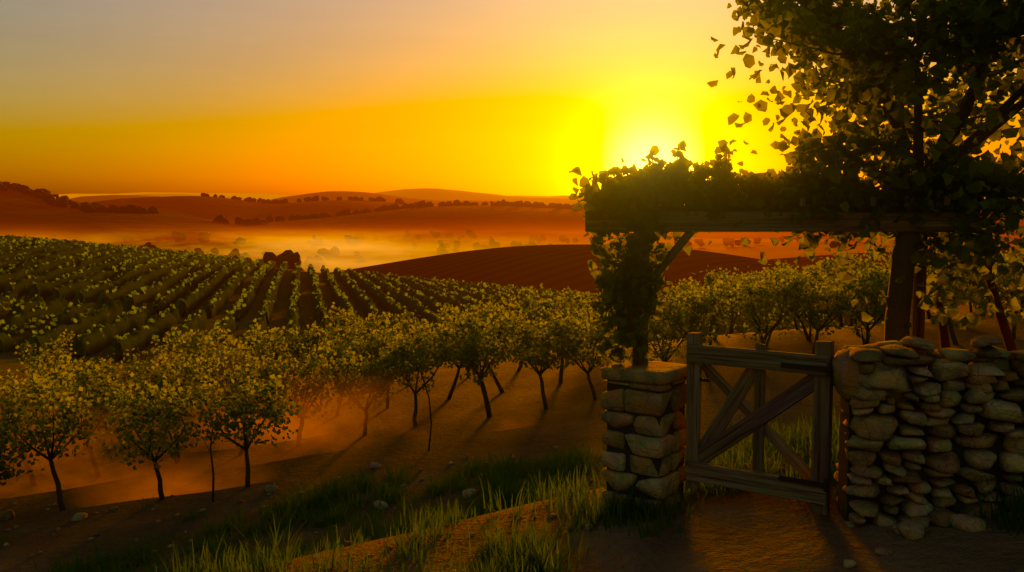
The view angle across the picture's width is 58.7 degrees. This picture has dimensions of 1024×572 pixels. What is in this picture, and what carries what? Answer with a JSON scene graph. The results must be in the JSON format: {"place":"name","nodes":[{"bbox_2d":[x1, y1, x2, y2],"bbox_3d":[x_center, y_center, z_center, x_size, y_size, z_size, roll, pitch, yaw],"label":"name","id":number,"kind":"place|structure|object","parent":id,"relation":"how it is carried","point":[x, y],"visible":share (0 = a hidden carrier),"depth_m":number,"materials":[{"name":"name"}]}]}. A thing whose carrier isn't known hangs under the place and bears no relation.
{"place":"outdoors","nodes":[
{"label":"outdoors","id":0,"kind":"place"},
{"bbox_2d":[0,189,247,237],"bbox_3d":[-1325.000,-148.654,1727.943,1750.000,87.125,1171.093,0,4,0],"label":"hill","id":1,"kind":"structure","parent":0,"point":[21,214],"depth_m":1399.50,"materials":[{"name":"brown soil"}]},
{"bbox_2d":[276,240,356,248],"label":"fog patch","id":2,"kind":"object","parent":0,"point":[310,245],"depth_m":702.70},
{"bbox_2d":[0,231,1023,571],"bbox_3d":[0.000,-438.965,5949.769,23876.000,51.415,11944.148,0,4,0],"label":"terrain","id":3,"kind":"structure","parent":0,"point":[762,533],"depth_m":16.47,"materials":[{"name":"soil"}]},
{"bbox_2d":[0,416,46,485],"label":"tree","id":4,"kind":"object","parent":3,"relation":"on","point":[5,474],"visible":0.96,"depth_m":14.62,"materials":[{"name":"green plant"}]},
{"bbox_2d":[0,369,54,456],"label":"tree","id":5,"kind":"object","parent":3,"relation":"on","point":[13,383],"visible":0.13,"depth_m":20.60,"materials":[{"name":"green plant"}]},
{"bbox_2d":[0,375,59,485],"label":"tree","id":6,"kind":"object","parent":3,"relation":"on","point":[5,389],"visible":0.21,"depth_m":17.76,"materials":[{"name":"green plant"}]},
{"bbox_2d":[13,329,78,381],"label":"tree","id":7,"kind":"object","parent":3,"relation":"on","point":[59,340],"visible":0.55,"depth_m":27.49,"materials":[{"name":"green plant"}]},
{"bbox_2d":[0,366,100,510],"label":"tree","id":8,"kind":"object","parent":3,"relation":"on","point":[68,423],"visible":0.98,"depth_m":15.33,"materials":[{"name":"green plant"}]},
{"bbox_2d":[25,348,99,426],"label":"tree","id":9,"kind":"object","parent":3,"relation":"on","point":[62,358],"visible":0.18,"depth_m":24.15,"materials":[{"name":"green plant"}]},
{"bbox_2d":[30,356,118,450],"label":"tree","id":10,"kind":"object","parent":3,"relation":"on","point":[85,363],"visible":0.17,"depth_m":20.66,"materials":[{"name":"green plant"}]},
{"bbox_2d":[42,360,140,477],"bbox_3d":[-8.433,2.612,17.944,1.922,2.372,1.713,3,5,35],"label":"tree","id":11,"kind":"object","parent":3,"relation":"on","point":[88,379],"visible":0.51,"depth_m":17.75,"materials":[{"name":"green plant"}]},
{"bbox_2d":[93,371,203,499],"bbox_3d":[-5.929,2.552,15.014,1.718,2.250,1.790,-3,5,-30],"label":"tree","id":12,"kind":"object","parent":3,"relation":"on","point":[172,411],"visible":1,"depth_m":14.90,"materials":[{"name":"green plant"}]},
{"bbox_2d":[103,332,203,437],"bbox_3d":[-8.284,2.417,21.260,2.306,2.501,1.792,3,5,34],"label":"tree","id":13,"kind":"object","parent":3,"relation":"on","point":[162,356],"visible":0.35,"depth_m":21.09,"materials":[{"name":"green plant"}]},
{"bbox_2d":[127,352,225,463],"bbox_3d":[-6.831,2.468,18.738,2.106,2.238,2.113,0,4,0],"label":"tree","id":14,"kind":"object","parent":3,"relation":"on","point":[192,369],"visible":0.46,"depth_m":18.50,"materials":[{"name":"green plant"}]},
{"bbox_2d":[164,325,230,411],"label":"tree","id":15,"kind":"object","parent":3,"relation":"on","point":[192,340],"visible":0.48,"depth_m":24.82,"materials":[{"name":"green plant"}]},
{"bbox_2d":[174,330,236,387],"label":"tree","id":16,"kind":"object","parent":3,"relation":"on","point":[210,339],"visible":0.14,"depth_m":28.33,"materials":[{"name":"green plant"}]},
{"bbox_2d":[183,326,254,431],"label":"tree","id":17,"kind":"object","parent":3,"relation":"on","point":[231,358],"visible":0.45,"depth_m":21.79,"materials":[{"name":"green plant"}]},
{"bbox_2d":[186,364,301,486],"bbox_3d":[-4.559,2.447,15.660,2.077,2.084,1.647,0,4,0],"label":"tree","id":18,"kind":"object","parent":3,"relation":"on","point":[272,409],"visible":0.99,"depth_m":15.42,"materials":[{"name":"green plant"}]},
{"bbox_2d":[196,348,301,455],"bbox_3d":[-5.342,2.357,18.625,2.051,2.287,2.202,0,4,0],"label":"tree","id":19,"kind":"object","parent":3,"relation":"on","point":[228,373],"visible":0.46,"depth_m":18.36,"materials":[{"name":"green plant"}]},
{"bbox_2d":[220,332,291,401],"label":"tree","id":20,"kind":"object","parent":3,"relation":"on","point":[273,342],"visible":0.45,"depth_m":24.86,"materials":[{"name":"green plant"}]},
{"bbox_2d":[226,318,287,363],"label":"tree","id":21,"kind":"object","parent":3,"relation":"on","point":[274,330],"visible":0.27,"depth_m":28.18,"materials":[{"name":"green plant"}]},
{"bbox_2d":[248,339,343,446],"bbox_3d":[-4.390,2.244,18.659,1.958,2.184,1.548,0,4,0],"label":"tree","id":22,"kind":"object","parent":3,"relation":"on","point":[309,368],"visible":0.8,"depth_m":18.64,"materials":[{"name":"green plant"}]},
{"bbox_2d":[276,317,330,399],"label":"tree","id":23,"kind":"object","parent":3,"relation":"on","point":[314,337],"visible":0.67,"depth_m":25.30,"materials":[{"name":"green plant"}]},
{"bbox_2d":[202,365,431,501],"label":"trunks","id":24,"kind":"object","parent":3,"relation":"on","point":[212,466],"visible":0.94,"depth_m":14.88,"materials":[{"name":"brown plant"}]},
{"bbox_2d":[302,328,378,415],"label":"tree","id":25,"kind":"object","parent":3,"relation":"on","point":[340,350],"visible":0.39,"depth_m":22.26,"materials":[{"name":"green plant"}]},
{"bbox_2d":[325,302,372,378],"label":"tree","id":26,"kind":"object","parent":3,"relation":"on","point":[332,336],"visible":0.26,"depth_m":28.83,"materials":[{"name":"green plant"}]},
{"bbox_2d":[301,257,396,269],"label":"fog patch","id":27,"kind":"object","parent":3,"relation":"on","point":[329,264],"depth_m":441.84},
{"bbox_2d":[329,307,391,392],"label":"tree","id":28,"kind":"object","parent":3,"relation":"on","point":[343,317],"visible":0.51,"depth_m":25.71,"materials":[{"name":"green plant"}]},
{"bbox_2d":[327,346,406,435],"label":"tree","id":29,"kind":"object","parent":3,"relation":"on","point":[372,371],"visible":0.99,"depth_m":18.40,"materials":[{"name":"green plant"}]},
{"bbox_2d":[358,323,420,408],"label":"tree","id":30,"kind":"object","parent":3,"relation":"on","point":[375,345],"visible":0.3,"depth_m":22.17,"materials":[{"name":"green plant"}]},
{"bbox_2d":[377,309,432,382],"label":"tree","id":31,"kind":"object","parent":3,"relation":"on","point":[404,326],"visible":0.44,"depth_m":25.73,"materials":[{"name":"green plant"}]},
{"bbox_2d":[364,312,461,426],"bbox_3d":[-2.081,1.761,19.378,2.062,2.440,1.900,0,4,0],"label":"tree","id":32,"kind":"object","parent":3,"relation":"on","point":[400,349],"visible":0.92,"depth_m":19.30,"materials":[{"name":"green plant"}]},
{"bbox_2d":[0,263,879,360],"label":"vineyard trellis posts","id":33,"kind":"object","parent":3,"relation":"on","point":[191,315],"visible":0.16,"depth_m":96.76,"materials":[{"name":"brown wood"}]},
{"bbox_2d":[0,181,880,270],"bbox_3d":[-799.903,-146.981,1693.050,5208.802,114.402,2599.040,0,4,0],"label":"hills","id":34,"kind":"structure","parent":3,"relation":"on","point":[290,257],"depth_m":1599.59,"materials":[{"name":"brown soil"}]},
{"bbox_2d":[409,301,509,399],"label":"tree","id":35,"kind":"object","parent":3,"relation":"on","point":[444,317],"visible":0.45,"depth_m":21.80,"materials":[{"name":"green plant"}]},
{"bbox_2d":[0,234,927,362],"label":"grapevines","id":36,"kind":"object","parent":3,"relation":"on","point":[185,280],"visible":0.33,"depth_m":130.74,"materials":[{"name":"green plant"}]},
{"bbox_2d":[0,235,933,369],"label":"vineyard vine rows","id":37,"kind":"object","parent":3,"relation":"on","point":[97,340],"visible":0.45,"depth_m":116.24,"materials":[{"name":"green plant"}]},
{"bbox_2d":[439,300,500,377],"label":"tree","id":38,"kind":"object","parent":3,"relation":"on","point":[454,312],"visible":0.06,"depth_m":25.84,"materials":[{"name":"green plant"}]},
{"bbox_2d":[439,303,523,417],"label":"tree","id":39,"kind":"object","parent":3,"relation":"on","point":[484,344],"visible":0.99,"depth_m":19.12,"materials":[{"name":"green plant"}]},
{"bbox_2d":[451,298,516,392],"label":"tree","id":40,"kind":"object","parent":3,"relation":"on","point":[500,388],"visible":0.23,"depth_m":22.76,"materials":[{"name":"green plant"}]},
{"bbox_2d":[0,401,1023,571],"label":"grass tufts","id":41,"kind":"object","parent":3,"relation":"on","point":[798,441],"visible":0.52,"depth_m":9.07,"materials":[{"name":"green plant"}]},
{"bbox_2d":[0,416,1023,571],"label":"ground stones","id":42,"kind":"object","parent":3,"relation":"on","point":[913,527],"visible":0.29,"depth_m":6.55,"materials":[{"name":"grey stone"}]},
{"bbox_2d":[495,283,558,370],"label":"tree","id":43,"kind":"object","parent":3,"relation":"on","point":[528,300],"visible":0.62,"depth_m":26.02,"materials":[{"name":"green plant"}]},
{"bbox_2d":[493,306,585,409],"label":"tree","id":44,"kind":"object","parent":3,"relation":"on","point":[547,341],"visible":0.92,"depth_m":19.37,"materials":[{"name":"green plant"}]},
{"bbox_2d":[531,286,592,357],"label":"tree","id":45,"kind":"object","parent":3,"relation":"on","point":[568,301],"visible":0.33,"depth_m":26.13,"materials":[{"name":"green plant"}]},
{"bbox_2d":[535,302,590,383],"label":"tree","id":46,"kind":"object","parent":3,"relation":"on","point":[548,314],"visible":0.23,"depth_m":23.05,"materials":[{"name":"green plant"}]},
{"bbox_2d":[548,307,614,399],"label":"tree","id":47,"kind":"object","parent":3,"relation":"on","point":[598,338],"visible":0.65,"depth_m":19.42,"materials":[{"name":"green plant"}]},
{"bbox_2d":[583,291,608,332],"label":"tree","id":48,"kind":"object","parent":3,"relation":"on","point":[592,305],"visible":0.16,"depth_m":30.01,"materials":[{"name":"green plant"}]},
{"bbox_2d":[329,244,878,307],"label":"hill","id":49,"kind":"structure","parent":3,"relation":"on","point":[559,267],"depth_m":355.75,"materials":[{"name":"brown soil"}]},
{"bbox_2d":[600,361,686,512],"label":"stone pillar","id":50,"kind":"structure","parent":3,"relation":"on","point":[643,438],"depth_m":7.75,"materials":[{"name":"grey stone"}]},
{"bbox_2d":[585,196,980,364],"bbox_3d":[2.294,0.455,8.150,3.247,2.497,1.011,1,4,10],"label":"pergola","id":51,"kind":"object","parent":50,"relation":"on","point":[683,221],"visible":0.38,"depth_m":7.78,"materials":[{"name":"brown wood"}]},
{"bbox_2d":[569,139,1023,366],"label":"pergola vine","id":52,"kind":"object","parent":51,"relation":"on","point":[676,185],"visible":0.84,"depth_m":7.82,"materials":[{"name":"green plant"}]},
{"bbox_2d":[610,288,717,361],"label":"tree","id":53,"kind":"object","parent":3,"relation":"on","point":[663,355],"visible":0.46,"depth_m":19.75,"materials":[{"name":"green plant"}]},
{"bbox_2d":[649,289,687,349],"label":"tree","id":54,"kind":"object","parent":3,"relation":"on","point":[667,326],"visible":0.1,"depth_m":23.35,"materials":[{"name":"green plant"}]},
{"bbox_2d":[667,278,704,336],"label":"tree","id":55,"kind":"object","parent":3,"relation":"on","point":[683,287],"visible":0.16,"depth_m":30.75,"materials":[{"name":"green plant"}]},
{"bbox_2d":[660,278,738,377],"bbox_3d":[4.064,0.983,20.112,1.804,2.297,1.634,0,4,0],"label":"grapevine","id":56,"kind":"object","parent":3,"relation":"on","point":[715,322],"visible":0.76,"depth_m":19.96,"materials":[{"name":"green plant"}]},
{"bbox_2d":[679,279,742,344],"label":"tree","id":57,"kind":"object","parent":3,"relation":"on","point":[724,296],"visible":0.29,"depth_m":23.38,"materials":[{"name":"green plant"}]},
{"bbox_2d":[688,265,749,339],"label":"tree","id":58,"kind":"object","parent":3,"relation":"on","point":[708,277],"visible":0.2,"depth_m":26.98,"materials":[{"name":"green plant"}]},
{"bbox_2d":[712,267,753,333],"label":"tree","id":59,"kind":"object","parent":3,"relation":"on","point":[732,321],"visible":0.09,"depth_m":30.94,"materials":[{"name":"green plant"}]},
{"bbox_2d":[724,266,790,346],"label":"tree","id":60,"kind":"object","parent":3,"relation":"on","point":[734,282],"visible":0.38,"depth_m":23.75,"materials":[{"name":"green plant"}]},
{"bbox_2d":[724,272,807,343],"bbox_3d":[5.796,0.810,20.870,1.928,2.303,1.772,1,4,14],"label":"grapevine","id":61,"kind":"object","parent":3,"relation":"on","point":[750,306],"visible":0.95,"depth_m":20.67,"materials":[{"name":"green plant"}]},
{"bbox_2d":[746,258,793,329],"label":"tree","id":62,"kind":"object","parent":3,"relation":"on","point":[773,268],"visible":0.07,"depth_m":31.22,"materials":[{"name":"green plant"}]},
{"bbox_2d":[766,260,821,329],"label":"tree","id":63,"kind":"object","parent":3,"relation":"on","point":[794,319],"visible":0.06,"depth_m":27.79,"materials":[{"name":"green plant"}]},
{"bbox_2d":[773,261,828,340],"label":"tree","id":64,"kind":"object","parent":3,"relation":"on","point":[810,280],"visible":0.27,"depth_m":24.02,"materials":[{"name":"green plant"}]},
{"bbox_2d":[779,265,863,354],"bbox_3d":[6.919,0.705,20.509,2.002,2.289,1.637,3,5,36],"label":"grapevine","id":65,"kind":"object","parent":3,"relation":"on","point":[843,303],"visible":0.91,"depth_m":20.36,"materials":[{"name":"green plant"}]},
{"bbox_2d":[813,254,861,326],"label":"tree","id":66,"kind":"object","parent":3,"relation":"on","point":[826,270],"visible":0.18,"depth_m":27.80,"materials":[{"name":"green plant"}]},
{"bbox_2d":[826,265,866,326],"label":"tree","id":67,"kind":"object","parent":3,"relation":"on","point":[851,323],"visible":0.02,"depth_m":31.49,"materials":[{"name":"brown plant"}]},
{"bbox_2d":[811,247,885,335],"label":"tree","id":68,"kind":"object","parent":3,"relation":"on","point":[845,269],"visible":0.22,"depth_m":24.26,"materials":[{"name":"green plant"}]},
{"bbox_2d":[826,262,890,344],"bbox_3d":[8.198,0.535,20.897,1.838,2.283,1.679,0,4,0],"label":"grapevine","id":69,"kind":"object","parent":3,"relation":"on","point":[867,293],"visible":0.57,"depth_m":20.66,"materials":[{"name":"green plant"}]},
{"bbox_2d":[707,0,1023,350],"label":"tree","id":70,"kind":"object","parent":3,"relation":"on","point":[874,62],"visible":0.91,"depth_m":7.46,"materials":[{"name":"green plant"}]},
{"bbox_2d":[767,249,1019,303],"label":"hill","id":71,"kind":"structure","parent":3,"relation":"on","point":[803,261],"depth_m":439.31,"materials":[{"name":"brown soil"}]},
{"bbox_2d":[856,265,934,317],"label":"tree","id":72,"kind":"object","parent":3,"relation":"on","point":[876,272],"visible":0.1,"depth_m":21.36,"materials":[{"name":"green plant"}]},
{"bbox_2d":[860,243,948,292],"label":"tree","id":73,"kind":"object","parent":3,"relation":"on","point":[872,259],"visible":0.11,"depth_m":24.80,"materials":[{"name":"green plant"}]},
{"bbox_2d":[882,270,948,319],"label":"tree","id":74,"kind":"object","parent":3,"relation":"on","point":[928,314],"visible":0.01,"depth_m":28.60,"materials":[{"name":"brown plant"}]},
{"bbox_2d":[831,334,1023,526],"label":"dry stone wall","id":75,"kind":"structure","parent":3,"relation":"on","point":[915,434],"depth_m":6.66,"materials":[{"name":"grey stone"}]},
{"bbox_2d":[684,332,833,515],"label":"wooden gate","id":76,"kind":"structure","parent":75,"relation":"attached to","point":[812,486],"depth_m":7.34,"materials":[{"name":"brown wood"}]},
{"bbox_2d":[929,254,981,318],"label":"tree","id":77,"kind":"object","parent":3,"relation":"on","point":[947,288],"visible":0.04,"depth_m":24.68,"materials":[{"name":"green plant"}]},
{"bbox_2d":[926,247,998,344],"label":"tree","id":78,"kind":"object","parent":3,"relation":"on","point":[965,273],"visible":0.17,"depth_m":21.55,"materials":[{"name":"green plant"}]},
{"bbox_2d":[957,246,1014,309],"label":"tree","id":79,"kind":"object","parent":3,"relation":"on","point":[996,284],"visible":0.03,"depth_m":24.92,"materials":[{"name":"green plant"}]},
{"bbox_2d":[966,284,1009,307],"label":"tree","id":80,"kind":"object","parent":3,"relation":"on","point":[967,303],"visible":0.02,"depth_m":32.37,"materials":[{"name":"green plant"}]},
{"bbox_2d":[979,249,1023,338],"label":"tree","id":81,"kind":"object","parent":3,"relation":"on","point":[1011,292],"visible":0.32,"depth_m":21.44,"materials":[{"name":"green plant"}]},
{"bbox_2d":[0,0,1023,195],"label":"sky","id":82,"kind":"structure","parent":0,"point":[281,97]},
{"bbox_2d":[58,192,985,199],"bbox_3d":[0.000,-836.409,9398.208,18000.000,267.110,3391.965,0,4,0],"label":"hill","id":83,"kind":"structure","parent":0,"point":[254,195],"depth_m":9092.11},
{"bbox_2d":[89,196,981,221],"bbox_3d":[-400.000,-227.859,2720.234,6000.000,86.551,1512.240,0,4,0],"label":"hill","id":84,"kind":"structure","parent":0,"point":[210,207],"depth_m":2442.19,"materials":[{"name":"brown soil"}]},
{"bbox_2d":[69,191,1023,206],"bbox_3d":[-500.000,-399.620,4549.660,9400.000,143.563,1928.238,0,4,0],"label":"hill","id":85,"kind":"structure","parent":0,"point":[334,195],"depth_m":4241.76,"materials":[{"name":"brown soil"}]},
{"bbox_2d":[134,188,984,204],"bbox_3d":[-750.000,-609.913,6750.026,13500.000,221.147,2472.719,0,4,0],"label":"hill","id":86,"kind":"structure","parent":0,"point":[432,193],"depth_m":6382.22,"materials":[{"name":"brown soil"}]},
{"bbox_2d":[212,205,1023,232],"bbox_3d":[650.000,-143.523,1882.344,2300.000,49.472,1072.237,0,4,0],"label":"hill","id":87,"kind":"structure","parent":0,"point":[475,218],"depth_m":1643.65,"materials":[{"name":"brown soil"}]},
{"bbox_2d":[969,293,972,312],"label":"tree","id":88,"kind":"object","parent":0,"point":[970,306],"visible":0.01,"depth_m":28.71,"materials":[{"name":"brown plant"}]}
]}

